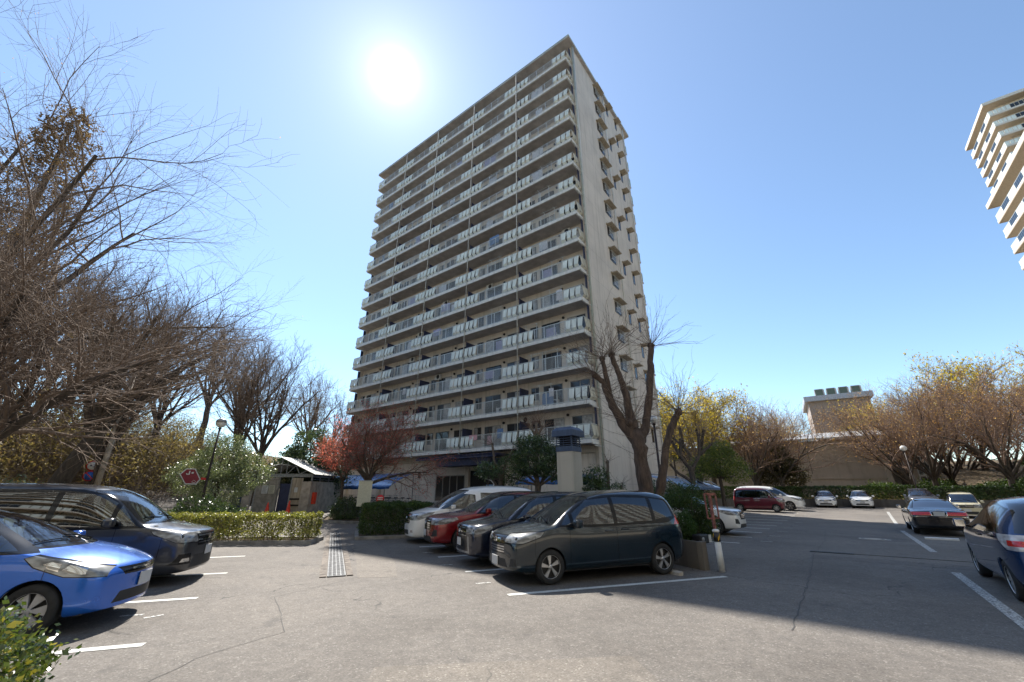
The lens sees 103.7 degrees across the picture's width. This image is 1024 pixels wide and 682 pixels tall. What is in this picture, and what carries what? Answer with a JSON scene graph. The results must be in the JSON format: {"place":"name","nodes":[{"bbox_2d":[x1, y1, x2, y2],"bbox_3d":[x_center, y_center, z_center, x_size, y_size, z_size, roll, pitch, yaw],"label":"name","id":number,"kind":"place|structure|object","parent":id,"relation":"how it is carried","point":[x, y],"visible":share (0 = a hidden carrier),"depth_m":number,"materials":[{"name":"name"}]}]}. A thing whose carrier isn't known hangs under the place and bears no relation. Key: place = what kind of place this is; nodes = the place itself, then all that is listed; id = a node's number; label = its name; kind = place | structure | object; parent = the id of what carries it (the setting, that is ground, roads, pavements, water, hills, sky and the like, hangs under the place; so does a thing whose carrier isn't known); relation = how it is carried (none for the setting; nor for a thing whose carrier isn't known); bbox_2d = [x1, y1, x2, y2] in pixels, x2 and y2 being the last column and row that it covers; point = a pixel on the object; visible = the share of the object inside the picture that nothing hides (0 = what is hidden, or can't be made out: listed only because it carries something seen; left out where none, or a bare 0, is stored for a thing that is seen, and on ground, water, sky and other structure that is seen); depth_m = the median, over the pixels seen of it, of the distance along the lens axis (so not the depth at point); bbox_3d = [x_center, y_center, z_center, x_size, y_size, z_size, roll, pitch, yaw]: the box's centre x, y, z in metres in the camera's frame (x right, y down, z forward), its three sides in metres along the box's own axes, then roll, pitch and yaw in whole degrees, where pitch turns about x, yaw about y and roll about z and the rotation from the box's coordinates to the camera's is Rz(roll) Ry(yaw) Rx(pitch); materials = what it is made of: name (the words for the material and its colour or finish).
{"place":"outdoors","nodes":[
{"label":"outdoors","id":0,"kind":"place"},
{"bbox_2d":[0,485,1023,681],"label":"parking lot","id":1,"kind":"structure","parent":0,"point":[735,624],"depth_m":5.76,"materials":[{"name":"grey asphalt"}]},
{"bbox_2d":[0,595,81,681],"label":"corner bush","id":2,"kind":"object","parent":1,"relation":"on","point":[28,668],"visible":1,"depth_m":2.96,"materials":[{"name":"green plant"}]},
{"bbox_2d":[0,509,154,638],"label":"hatchback","id":3,"kind":"object","parent":1,"relation":"on","point":[51,573],"visible":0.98,"depth_m":5.24,"materials":[{"name":"blue paint"}]},
{"bbox_2d":[0,483,215,575],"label":"boxy minivan","id":4,"kind":"object","parent":1,"relation":"on","point":[169,543],"visible":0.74,"depth_m":7.62,"materials":[{"name":"grey paint"}]},
{"bbox_2d":[31,556,240,654],"bbox_3d":[-8.007,4.494,7.237,4.612,0.001,8.115,9,-22,-23],"label":"road marking","id":5,"kind":"object","parent":1,"relation":"on","point":[104,647],"visible":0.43,"depth_m":4.69,"materials":[{"name":"white paint"}]},
{"bbox_2d":[213,536,323,544],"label":"kerb","id":6,"kind":"structure","parent":1,"relation":"on","point":[294,542],"depth_m":13.48,"materials":[{"name":"concrete"}]},
{"bbox_2d":[214,538,313,540],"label":"bed soil","id":7,"kind":"structure","parent":6,"relation":"in","point":[259,539],"depth_m":14.31,"materials":[{"name":"brown soil"}]},
{"bbox_2d":[167,510,323,540],"bbox_3d":[-9.779,6.503,14.158,5.871,0.983,1.370,1,-21,-3],"label":"clipped hedge","id":8,"kind":"object","parent":7,"relation":"on","point":[279,517],"visible":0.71,"depth_m":13.85,"materials":[{"name":"green plant"}]},
{"bbox_2d":[266,426,354,497],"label":"magnolia tree","id":9,"kind":"object","parent":1,"relation":"on","point":[300,453],"visible":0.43,"depth_m":27.76,"materials":[{"name":"green plant"}]},
{"bbox_2d":[319,532,352,577],"bbox_3d":[-5.690,6.635,12.957,0.660,0.046,10.510,8,-22,-21],"label":"drain grating","id":10,"kind":"object","parent":1,"relation":"on","point":[336,560],"visible":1,"depth_m":10.59,"materials":[{"name":"metal"}]},
{"bbox_2d":[320,512,405,524],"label":"kerb","id":11,"kind":"structure","parent":1,"relation":"on","point":[338,521],"depth_m":20.35,"materials":[{"name":"concrete"}]},
{"bbox_2d":[324,513,406,521],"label":"bed soil","id":12,"kind":"structure","parent":11,"relation":"in","point":[355,519],"depth_m":21.10,"materials":[{"name":"brown soil"}]},
{"bbox_2d":[311,429,374,513],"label":"maple tree","id":13,"kind":"object","parent":12,"relation":"on","point":[335,465],"visible":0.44,"depth_m":23.01,"materials":[{"name":"red plant"}]},
{"bbox_2d":[328,495,360,519],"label":"round shrub","id":14,"kind":"object","parent":12,"relation":"on","point":[337,507],"visible":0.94,"depth_m":21.19,"materials":[{"name":"green plant"}]},
{"bbox_2d":[356,480,373,505],"bbox_3d":[-7.754,8.364,21.019,0.740,2.030,0.115,4,-21,-11],"label":"notice board","id":15,"kind":"object","parent":12,"relation":"on","point":[364,491],"visible":0.81,"depth_m":21.13,"materials":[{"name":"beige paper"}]},
{"bbox_2d":[308,396,459,515],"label":"maple tree","id":16,"kind":"object","parent":12,"relation":"on","point":[380,459],"visible":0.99,"depth_m":23.07,"materials":[{"name":"red plant"}]},
{"bbox_2d":[349,535,396,577],"bbox_3d":[-4.465,6.454,12.473,0.969,0.001,9.600,8,-22,-20],"label":"asphalt patch","id":17,"kind":"object","parent":1,"relation":"on","point":[373,558],"visible":0.86,"depth_m":10.40,"materials":[{"name":"grey asphalt"}]},
{"bbox_2d":[338,473,413,508],"bbox_3d":[-11.148,11.036,29.527,9.600,2.467,2.100,-15,-25,35],"label":"bicycle shelter","id":18,"kind":"object","parent":1,"relation":"on","point":[385,484],"visible":0.31,"depth_m":28.42,"materials":[{"name":"blue plastic"}]},
{"bbox_2d":[358,530,404,535],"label":"bed soil","id":19,"kind":"structure","parent":1,"relation":"on","point":[381,534],"depth_m":15.95,"materials":[{"name":"brown soil"}]},
{"bbox_2d":[356,499,433,535],"bbox_3d":[-4.733,7.243,16.609,3.098,1.316,2.531,7,-22,-19],"label":"clipped hedge","id":20,"kind":"object","parent":19,"relation":"on","point":[367,508],"visible":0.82,"depth_m":15.61,"materials":[{"name":"green plant"}]},
{"bbox_2d":[404,486,530,542],"bbox_3d":[-1.481,6.542,15.401,5.031,1.885,2.230,8,-22,-21],"label":"minivan","id":21,"kind":"object","parent":1,"relation":"on","point":[459,499],"visible":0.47,"depth_m":14.58,"materials":[{"name":"white paint"}]},
{"bbox_2d":[424,491,537,550],"bbox_3d":[-0.452,5.794,13.120,4.732,1.686,2.190,8,-22,-21],"label":"crossover","id":22,"kind":"object","parent":1,"relation":"on","point":[440,528],"visible":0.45,"depth_m":12.04,"materials":[{"name":"red paint"}]},
{"bbox_2d":[367,656,660,681],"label":"asphalt patch","id":23,"kind":"object","parent":1,"relation":"on","point":[615,669],"visible":1,"depth_m":3.99,"materials":[{"name":"grey asphalt"}]},
{"bbox_2d":[456,491,583,558],"bbox_3d":[0.690,4.967,10.905,4.354,1.685,2.090,8,-22,-21],"label":"compact wagon","id":24,"kind":"object","parent":1,"relation":"on","point":[472,537],"visible":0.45,"depth_m":10.01,"materials":[{"name":"black paint"}]},
{"bbox_2d":[421,545,725,595],"bbox_3d":[0.756,5.784,10.687,4.825,0.001,7.583,9,-22,-23],"label":"road marking","id":25,"kind":"object","parent":1,"relation":"on","point":[588,587],"visible":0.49,"depth_m":7.79,"materials":[{"name":"white paint"}]},
{"bbox_2d":[489,490,683,584],"bbox_3d":[1.661,4.290,9.132,4.353,1.713,2.090,8,-22,-21],"label":"minivan","id":26,"kind":"object","parent":1,"relation":"on","point":[551,543],"visible":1,"depth_m":8.47,"materials":[{"name":"teal paint"}]},
{"bbox_2d":[674,524,709,570],"bbox_3d":[4.457,6.752,14.032,4.383,0.620,9.478,9,-22,-22],"label":"raised planter","id":27,"kind":"object","parent":1,"relation":"on","point":[695,555],"visible":0.25,"depth_m":9.37,"materials":[{"name":"concrete"}]},
{"bbox_2d":[552,426,583,490],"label":"vent tower","id":28,"kind":"structure","parent":27,"relation":"on","point":[569,464],"depth_m":16.40,"materials":[{"name":"paint"}]},
{"bbox_2d":[582,464,612,490],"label":"round shrub","id":29,"kind":"object","parent":27,"relation":"in","point":[595,484],"visible":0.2,"depth_m":16.84,"materials":[{"name":"green plant"}]},
{"bbox_2d":[555,290,737,496],"bbox_3d":[4.604,2.479,15.321,6.405,9.667,4.921,7,-21,-17],"label":"pollarded tree","id":30,"kind":"object","parent":27,"relation":"in","point":[628,426],"visible":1,"depth_m":15.10,"materials":[{"name":"brown plant"}]},
{"bbox_2d":[675,509,698,540],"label":"juniper shrub","id":31,"kind":"object","parent":27,"relation":"in","point":[687,530],"visible":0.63,"depth_m":9.90,"materials":[{"name":"green plant"}]},
{"bbox_2d":[667,480,721,542],"bbox_3d":[4.877,4.524,10.684,1.300,1.618,1.045,0,-21,0],"label":"juniper shrub","id":32,"kind":"object","parent":27,"relation":"in","point":[699,517],"visible":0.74,"depth_m":10.60,"materials":[{"name":"green plant"}]},
{"bbox_2d":[664,492,746,533],"bbox_3d":[7.737,7.620,18.014,4.732,1.686,2.190,-16,-26,36],"label":"crossover","id":33,"kind":"object","parent":1,"relation":"on","point":[730,519],"visible":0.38,"depth_m":16.28,"materials":[{"name":"white paint"}]},
{"bbox_2d":[712,529,725,571],"bbox_3d":[4.700,4.748,9.136,0.156,0.865,0.154,0,-21,0],"label":"bollard","id":34,"kind":"object","parent":1,"relation":"on","point":[718,549],"visible":1,"depth_m":9.09,"materials":[{"name":"white plastic"}]},
{"bbox_2d":[682,437,756,506],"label":"broad evergreen","id":35,"kind":"object","parent":1,"relation":"on","point":[716,472],"visible":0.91,"depth_m":28.82,"materials":[{"name":"green plant"}]},
{"bbox_2d":[733,488,786,511],"bbox_3d":[19.619,12.616,32.007,3.551,1.746,1.850,-16,-26,36],"label":"van","id":36,"kind":"object","parent":1,"relation":"on","point":[752,498],"visible":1,"depth_m":31.55,"materials":[{"name":"red paint"}]},
{"bbox_2d":[737,486,805,509],"bbox_3d":[21.684,13.255,34.037,5.031,1.885,2.230,-16,-26,36],"label":"minivan","id":37,"kind":"object","parent":1,"relation":"on","point":[792,502],"visible":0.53,"depth_m":32.50,"materials":[{"name":"white paint"}]},
{"bbox_2d":[811,491,837,507],"bbox_3d":[29.874,15.047,38.322,2.032,1.485,3.447,-15,-25,34],"label":"hatchback","id":38,"kind":"object","parent":1,"relation":"on","point":[824,498],"visible":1,"depth_m":37.37,"materials":[{"name":"white paint"}]},
{"bbox_2d":[846,490,874,507],"bbox_3d":[32.121,14.557,37.043,2.015,1.508,3.792,-15,-25,34],"label":"hatchback","id":39,"kind":"object","parent":1,"relation":"on","point":[859,498],"visible":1,"depth_m":36.07,"materials":[{"name":"white paint"}]},
{"bbox_2d":[811,554,976,570],"bbox_3d":[10.550,5.319,9.435,5.806,0.001,0.860,-15,-25,35],"label":"asphalt patch","id":40,"kind":"object","parent":1,"relation":"on","point":[930,565],"visible":0.89,"depth_m":10.11,"materials":[{"name":"grey asphalt"}]},
{"bbox_2d":[903,488,939,502],"bbox_3d":[34.310,13.244,33.710,2.190,1.686,4.732,-15,-25,34],"label":"crossover","id":41,"kind":"object","parent":1,"relation":"on","point":[911,493],"visible":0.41,"depth_m":33.99,"materials":[{"name":"silver metal"}]},
{"bbox_2d":[896,498,970,532],"bbox_3d":[18.743,7.757,17.960,2.130,1.401,4.942,-16,-26,36],"label":"saloon","id":42,"kind":"object","parent":1,"relation":"on","point":[918,514],"visible":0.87,"depth_m":16.54,"materials":[{"name":"black paint"}]},
{"bbox_2d":[913,500,956,508],"bbox_3d":[17.900,6.962,17.126,1.340,0.305,0.882,-16,-26,36],"label":"rear window","id":43,"kind":"structure","parent":42,"relation":"in","point":[932,504],"depth_m":17.07,"materials":[{"name":"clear glass"}]},
{"bbox_2d":[887,512,1023,628],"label":"road marking","id":44,"kind":"object","parent":1,"relation":"on","point":[1015,617],"visible":0.96,"depth_m":6.96,"materials":[{"name":"paint"}]},
{"bbox_2d":[946,492,983,514],"bbox_3d":[30.576,11.064,27.223,1.850,1.572,3.551,-18,-27,40],"label":"box car","id":45,"kind":"object","parent":1,"relation":"on","point":[969,503],"visible":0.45,"depth_m":26.52,"materials":[{"name":"beige paint"}]},
{"bbox_2d":[952,496,1023,600],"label":"hatchback","id":46,"kind":"object","parent":1,"relation":"on","point":[993,530],"visible":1,"depth_m":6.87,"materials":[{"name":"blue paint"}]},
{"bbox_2d":[0,0,1023,461],"label":"sky","id":47,"kind":"structure","parent":0,"point":[807,193],"materials":[{"name":"blue"}]},
{"bbox_2d":[2,426,1023,498],"bbox_3d":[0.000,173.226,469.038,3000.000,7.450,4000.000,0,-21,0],"label":"ground","id":48,"kind":"structure","parent":0,"point":[965,476],"depth_m":51.19,"materials":[{"name":"soil"}]},
{"bbox_2d":[0,100,103,449],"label":"conifer tree","id":49,"kind":"object","parent":48,"relation":"on","point":[50,153],"visible":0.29,"depth_m":24.74,"materials":[{"name":"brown plant"}]},
{"bbox_2d":[14,245,203,454],"bbox_3d":[-30.327,0.176,28.951,8.611,15.497,13.890,-6,-21,16],"label":"zelkova tree","id":50,"kind":"object","parent":48,"relation":"on","point":[128,317],"visible":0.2,"depth_m":29.80,"materials":[{"name":"brown plant"}]},
{"bbox_2d":[94,375,134,484],"bbox_3d":[-21.200,5.163,21.343,0.280,7.500,0.280,0,-21,0],"label":"utility pole","id":51,"kind":"object","parent":48,"relation":"on","point":[99,476],"visible":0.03,"depth_m":20.91,"materials":[{"name":"concrete"}]},
{"bbox_2d":[42,323,192,484],"bbox_3d":[-21.716,3.645,21.770,5.843,10.516,9.425,18,-27,-39],"label":"zelkova tree","id":52,"kind":"object","parent":48,"relation":"on","point":[131,420],"visible":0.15,"depth_m":21.61,"materials":[{"name":"brown plant"}]},
{"bbox_2d":[45,314,217,482],"bbox_3d":[-24.542,3.300,25.695,10.417,11.623,6.458,1,-21,-2],"label":"zelkova tree","id":53,"kind":"object","parent":48,"relation":"on","point":[167,371],"visible":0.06,"depth_m":26.25,"materials":[{"name":"brown plant"}]},
{"bbox_2d":[0,152,282,483],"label":"cherry tree","id":54,"kind":"object","parent":48,"relation":"on","point":[13,421],"visible":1,"depth_m":10.70,"materials":[{"name":"brown plant"}]},
{"bbox_2d":[0,369,282,504],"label":"undergrowth","id":55,"kind":"object","parent":48,"relation":"on","point":[131,460],"visible":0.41,"depth_m":24.78,"materials":[{"name":"green plant"}]},
{"bbox_2d":[26,253,262,483],"bbox_3d":[-17.005,2.078,17.959,9.008,12.074,8.376,9,-22,-22],"label":"cherry tree","id":56,"kind":"object","parent":48,"relation":"on","point":[67,476],"visible":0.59,"depth_m":17.59,"materials":[{"name":"brown plant"}]},
{"bbox_2d":[60,265,236,381],"bbox_3d":[-32.649,0.865,35.771,9.226,16.604,14.882,-6,-21,16],"label":"zelkova tree","id":57,"kind":"object","parent":48,"relation":"on","point":[158,293],"visible":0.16,"depth_m":37.45,"materials":[{"name":"brown plant"}]},
{"bbox_2d":[0,0,306,399],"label":"cherry tree","id":58,"kind":"object","parent":48,"relation":"on","point":[77,180],"visible":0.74,"depth_m":17.48,"materials":[{"name":"brown plant"}]},
{"bbox_2d":[116,305,249,473],"bbox_3d":[-27.316,3.443,31.922,7.689,13.837,12.402,-3,-21,7],"label":"zelkova tree","id":59,"kind":"object","parent":48,"relation":"on","point":[170,414],"visible":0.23,"depth_m":32.17,"materials":[{"name":"brown plant"}]},
{"bbox_2d":[164,492,256,533],"bbox_3d":[-12.835,7.257,16.918,3.536,1.716,2.405,0,-21,0],"label":"round shrub","id":60,"kind":"object","parent":48,"relation":"on","point":[210,508],"visible":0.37,"depth_m":16.87,"materials":[{"name":"green plant"}]},
{"bbox_2d":[181,471,252,512],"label":"boundary wall","id":61,"kind":"structure","parent":48,"relation":"on","point":[243,501],"depth_m":24.31,"materials":[{"name":"concrete"}]},
{"bbox_2d":[161,303,276,445],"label":"zelkova tree","id":62,"kind":"object","parent":48,"relation":"on","point":[206,414],"visible":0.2,"depth_m":51.02,"materials":[{"name":"brown plant"}]},
{"bbox_2d":[160,431,277,506],"bbox_3d":[-14.707,6.839,20.192,5.310,4.610,3.050,0,-21,0],"label":"camellia shrub","id":63,"kind":"object","parent":48,"relation":"on","point":[224,476],"visible":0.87,"depth_m":19.89,"materials":[{"name":"green plant"}]},
{"bbox_2d":[207,344,302,467],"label":"zelkova tree","id":64,"kind":"object","parent":48,"relation":"on","point":[242,392],"visible":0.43,"depth_m":34.97,"materials":[{"name":"brown plant"}]},
{"bbox_2d":[202,321,318,450],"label":"zelkova tree","id":65,"kind":"object","parent":48,"relation":"on","point":[253,353],"visible":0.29,"depth_m":43.05,"materials":[{"name":"brown plant"}]},
{"bbox_2d":[196,346,342,505],"bbox_3d":[-19.740,5.955,32.783,7.689,13.837,12.402,-10,-23,26],"label":"zelkova tree","id":66,"kind":"object","parent":48,"relation":"on","point":[268,427],"visible":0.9,"depth_m":32.79,"materials":[{"name":"brown plant"}]},
{"bbox_2d":[250,457,348,512],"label":"garbage shed","id":67,"kind":"structure","parent":48,"relation":"on","point":[302,495],"depth_m":24.67,"materials":[{"name":"concrete"}]},
{"bbox_2d":[273,367,354,449],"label":"zelkova tree","id":68,"kind":"object","parent":48,"relation":"on","point":[315,405],"visible":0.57,"depth_m":60.12,"materials":[{"name":"brown plant"}]},
{"bbox_2d":[283,388,373,475],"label":"zelkova tree","id":69,"kind":"object","parent":48,"relation":"on","point":[341,414],"visible":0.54,"depth_m":43.29,"materials":[{"name":"brown plant"}]},
{"bbox_2d":[343,34,668,502],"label":"apartment building","id":70,"kind":"structure","parent":48,"relation":"on","point":[575,130],"depth_m":39.70,"materials":[{"name":"beige paint"}]},
{"bbox_2d":[434,475,464,500],"bbox_3d":[-5.561,13.148,35.894,3.670,2.190,0.096,-15,-25,35],"label":"entrance window","id":71,"kind":"structure","parent":70,"relation":"in","point":[449,484],"depth_m":36.10,"materials":[{"name":"glass"}]},
{"bbox_2d":[495,431,558,491],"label":"broad evergreen","id":72,"kind":"object","parent":48,"relation":"on","point":[524,467],"visible":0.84,"depth_m":19.82,"materials":[{"name":"green plant"}]},
{"bbox_2d":[651,474,719,489],"bbox_3d":[12.693,10.958,28.298,2.200,2.537,19.000,-12,-24,30],"label":"bicycle shelter","id":73,"kind":"object","parent":48,"relation":"on","point":[707,486],"visible":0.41,"depth_m":26.94,"materials":[{"name":"metal"}]},
{"bbox_2d":[650,415,725,495],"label":"pollarded tree","id":74,"kind":"object","parent":48,"relation":"on","point":[691,469],"visible":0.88,"depth_m":26.54,"materials":[{"name":"brown plant"}]},
{"bbox_2d":[660,407,730,499],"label":"pollarded tree","id":75,"kind":"object","parent":48,"relation":"on","point":[684,445],"visible":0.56,"depth_m":32.00,"materials":[{"name":"brown plant"}]},
{"bbox_2d":[657,382,752,468],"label":"yellow leaved tree","id":76,"kind":"object","parent":48,"relation":"on","point":[687,422],"visible":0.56,"depth_m":44.88,"materials":[{"name":"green plant"}]},
{"bbox_2d":[663,374,761,498],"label":"yellow leaved tree","id":77,"kind":"object","parent":48,"relation":"on","point":[725,398],"visible":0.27,"depth_m":49.78,"materials":[{"name":"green plant"}]},
{"bbox_2d":[685,399,806,485],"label":"budding tree","id":78,"kind":"object","parent":48,"relation":"on","point":[760,465],"visible":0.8,"depth_m":43.49,"materials":[{"name":"brown plant"}]},
{"bbox_2d":[758,444,811,486],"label":"broad evergreen","id":79,"kind":"object","parent":48,"relation":"on","point":[770,476],"visible":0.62,"depth_m":44.13,"materials":[{"name":"green plant"}]},
{"bbox_2d":[714,390,883,492],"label":"budding tree","id":80,"kind":"object","parent":48,"relation":"on","point":[782,478],"visible":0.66,"depth_m":44.23,"materials":[{"name":"brown plant"}]},
{"bbox_2d":[667,430,932,495],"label":"hall","id":81,"kind":"structure","parent":48,"relation":"on","point":[855,473],"depth_m":50.72,"materials":[{"name":"beige concrete"}]},
{"bbox_2d":[802,385,872,440],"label":"brick building","id":82,"kind":"structure","parent":48,"relation":"on","point":[816,400],"depth_m":79.15,"materials":[{"name":"brick"}]},
{"bbox_2d":[712,499,992,507],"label":"retaining wall","id":83,"kind":"structure","parent":48,"relation":"on","point":[888,503],"depth_m":38.34,"materials":[{"name":"concrete"}]},
{"bbox_2d":[799,485,860,498],"bbox_3d":[31.696,15.151,40.194,5.179,1.460,1.773,-8,-22,21],"label":"shrub hedge","id":84,"kind":"object","parent":83,"relation":"on","point":[829,487],"visible":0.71,"depth_m":39.95,"materials":[{"name":"green plant"}]},
{"bbox_2d":[859,484,932,499],"bbox_3d":[36.031,14.262,37.869,5.219,1.496,1.811,-16,-26,36],"label":"shrub hedge","id":85,"kind":"object","parent":83,"relation":"on","point":[882,488],"visible":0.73,"depth_m":37.81,"materials":[{"name":"green plant"}]},
{"bbox_2d":[931,485,1017,499],"bbox_3d":[39.947,13.195,34.881,5.029,1.401,1.805,-16,-26,36],"label":"shrub hedge","id":86,"kind":"object","parent":83,"relation":"on","point":[987,489],"visible":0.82,"depth_m":34.38,"materials":[{"name":"green plant"}]},
{"bbox_2d":[795,369,981,484],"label":"budding tree","id":87,"kind":"object","parent":48,"relation":"on","point":[898,472],"visible":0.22,"depth_m":48.27,"materials":[{"name":"brown plant"}]},
{"bbox_2d":[813,384,973,484],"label":"budding tree","id":88,"kind":"object","parent":48,"relation":"on","point":[897,466],"visible":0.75,"depth_m":41.51,"materials":[{"name":"brown plant"}]},
{"bbox_2d":[834,360,1001,497],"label":"budding tree","id":89,"kind":"object","parent":48,"relation":"on","point":[933,473],"visible":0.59,"depth_m":40.06,"materials":[{"name":"brown plant"}]},
{"bbox_2d":[857,372,1020,480],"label":"budding tree","id":90,"kind":"object","parent":48,"relation":"on","point":[949,474],"visible":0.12,"depth_m":48.85,"materials":[{"name":"brown plant"}]},
{"bbox_2d":[865,351,1023,480],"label":"budding tree","id":91,"kind":"object","parent":48,"relation":"on","point":[1013,463],"visible":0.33,"depth_m":42.16,"materials":[{"name":"brown plant"}]},
{"bbox_2d":[877,397,1023,469],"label":"budding tree","id":92,"kind":"object","parent":48,"relation":"on","point":[974,466],"visible":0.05,"depth_m":54.49,"materials":[{"name":"brown plant"}]},
{"bbox_2d":[887,362,1023,492],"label":"budding tree","id":93,"kind":"object","parent":48,"relation":"on","point":[1004,463],"visible":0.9,"depth_m":35.86,"materials":[{"name":"brown plant"}]},
{"bbox_2d":[899,347,1023,469],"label":"yellow leaved tree","id":94,"kind":"object","parent":48,"relation":"on","point":[946,371],"visible":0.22,"depth_m":54.31,"materials":[{"name":"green plant"}]},
{"bbox_2d":[961,363,1023,438],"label":"budding tree","id":95,"kind":"object","parent":48,"relation":"on","point":[990,392],"visible":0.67,"depth_m":35.78,"materials":[{"name":"brown plant"}]},
{"bbox_2d":[965,88,1023,193],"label":"apartment building","id":96,"kind":"structure","parent":48,"relation":"on","point":[997,131],"depth_m":83.10,"materials":[{"name":"paint"}]},
{"bbox_2d":[986,132,1023,269],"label":"apartment building","id":97,"kind":"structure","parent":48,"relation":"on","point":[1007,195],"depth_m":58.19,"materials":[{"name":"paint"}]},
{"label":"kerb","id":98,"kind":"structure","parent":0,"visible":0},
{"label":"bed soil","id":99,"kind":"structure","parent":98,"relation":"in","visible":0},
{"bbox_2d":[473,460,500,485],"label":"round shrub","id":100,"kind":"object","parent":99,"relation":"on","point":[481,473],"visible":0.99,"depth_m":19.27,"materials":[{"name":"green plant"}]},
{"bbox_2d":[460,429,523,485],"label":"pollarded tree","id":101,"kind":"object","parent":99,"relation":"on","point":[500,481],"visible":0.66,"depth_m":20.14,"materials":[{"name":"brown plant"}]},
{"bbox_2d":[517,404,558,490],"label":"pollarded tree","id":102,"kind":"object","parent":99,"relation":"on","point":[535,423],"visible":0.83,"depth_m":21.31,"materials":[{"name":"brown plant"}]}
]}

